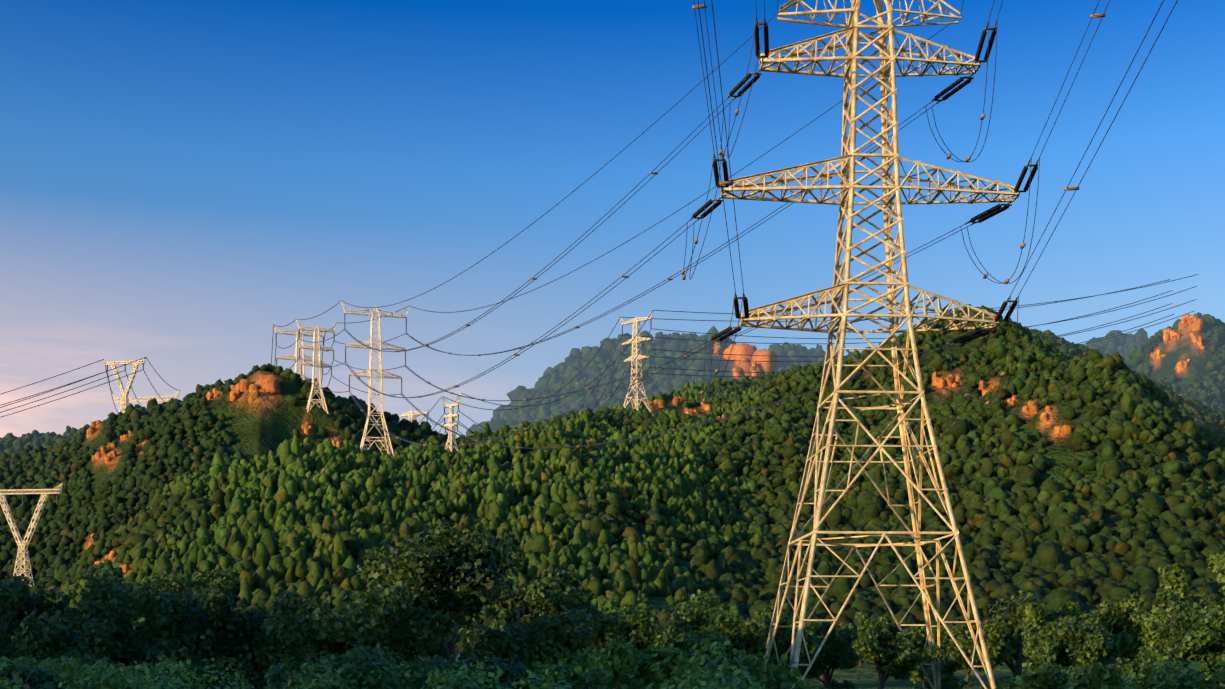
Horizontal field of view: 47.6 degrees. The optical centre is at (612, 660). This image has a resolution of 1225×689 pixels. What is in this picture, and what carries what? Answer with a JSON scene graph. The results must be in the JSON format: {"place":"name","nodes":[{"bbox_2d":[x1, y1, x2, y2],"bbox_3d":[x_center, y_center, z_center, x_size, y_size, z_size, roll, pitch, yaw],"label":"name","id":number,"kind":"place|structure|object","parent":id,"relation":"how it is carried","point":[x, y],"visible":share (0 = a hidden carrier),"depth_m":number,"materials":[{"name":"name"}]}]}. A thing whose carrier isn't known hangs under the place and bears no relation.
{"place":"outdoors","nodes":[
{"label":"outdoors","id":0,"kind":"place"},
{"bbox_2d":[0,318,1224,688],"bbox_3d":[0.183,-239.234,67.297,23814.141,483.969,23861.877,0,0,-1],"label":"terrain","id":1,"kind":"structure","parent":0,"point":[262,424],"depth_m":424.01,"materials":[{"name":"green plant"}]},
{"bbox_2d":[0,483,62,586],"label":"tower","id":2,"kind":"structure","parent":1,"relation":"on","point":[21,543],"depth_m":369.83,"materials":[{"name":"beige metal"}]},
{"bbox_2d":[104,358,145,412],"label":"tower","id":3,"kind":"structure","parent":1,"relation":"on","point":[124,403],"depth_m":875.53,"materials":[{"name":"beige metal"}]},
{"bbox_2d":[113,391,179,406],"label":"tower","id":4,"kind":"structure","parent":1,"relation":"on","point":[146,399],"depth_m":994.79,"materials":[{"name":"beige metal"}]},
{"bbox_2d":[274,325,325,379],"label":"tower","id":5,"kind":"structure","parent":1,"relation":"on","point":[302,334],"depth_m":519.71,"materials":[{"name":"beige metal"}]},
{"bbox_2d":[296,320,336,413],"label":"tower","id":6,"kind":"structure","parent":1,"relation":"on","point":[320,365],"depth_m":441.13,"materials":[{"name":"beige metal"}]},
{"bbox_2d":[341,301,409,456],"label":"tower","id":7,"kind":"structure","parent":1,"relation":"on","point":[371,369],"depth_m":351.67,"materials":[{"name":"beige metal"}]},
{"bbox_2d":[399,409,427,421],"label":"tower","id":8,"kind":"structure","parent":1,"relation":"on","point":[412,413],"depth_m":1745.79,"materials":[{"name":"beige metal"}]},
{"bbox_2d":[442,393,460,451],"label":"tower","id":9,"kind":"structure","parent":1,"relation":"on","point":[451,416],"depth_m":360.97,"materials":[{"name":"beige metal"}]},
{"bbox_2d":[0,0,1197,448],"bbox_3d":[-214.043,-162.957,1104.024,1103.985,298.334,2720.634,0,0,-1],"label":"conductors","id":10,"kind":"object","parent":1,"relation":"on","point":[680,358],"visible":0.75,"depth_m":134.79,"materials":[{"name":"grey"}]},
{"bbox_2d":[0,304,1224,665],"bbox_3d":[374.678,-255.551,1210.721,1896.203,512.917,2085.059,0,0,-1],"label":"forest trees","id":11,"kind":"object","parent":1,"relation":"on","point":[754,506],"visible":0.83,"depth_m":312.53,"materials":[{"name":"green plant"}]},
{"bbox_2d":[621,311,652,411],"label":"tower","id":12,"kind":"structure","parent":1,"relation":"on","point":[635,341],"depth_m":520.00,"materials":[{"name":"beige metal"}]},
{"bbox_2d":[86,314,1204,573],"bbox_3d":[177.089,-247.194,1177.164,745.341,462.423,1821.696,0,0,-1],"label":"rock outcrops","id":13,"kind":"object","parent":1,"relation":"on","point":[752,358],"visible":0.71,"depth_m":497.11,"materials":[{"name":"orange stone"}]},
{"bbox_2d":[719,0,1019,688],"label":"tower","id":14,"kind":"structure","parent":1,"relation":"on","point":[852,57],"depth_m":73.48,"materials":[{"name":"metal"}]},
{"bbox_2d":[22,25,1037,504],"bbox_3d":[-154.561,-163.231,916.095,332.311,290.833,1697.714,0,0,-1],"label":"insulators","id":15,"kind":"object","parent":14,"relation":"attached to","point":[988,213],"visible":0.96,"depth_m":75.73,"materials":[{"name":"black"}]},
{"bbox_2d":[690,18,1038,344],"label":"line hardware","id":16,"kind":"object","parent":14,"relation":"attached to","point":[938,100],"visible":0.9,"depth_m":73.28,"materials":[{"name":"grey"}]},
{"bbox_2d":[0,0,1224,437],"label":"sky","id":17,"kind":"structure","parent":0,"point":[182,181],"materials":[{"name":"blue"}]},
{"bbox_2d":[356,5,1105,447],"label":"bundle spacers","id":18,"kind":"object","parent":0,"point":[1006,281],"visible":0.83,"depth_m":74.32,"materials":[{"name":"brown metal"}]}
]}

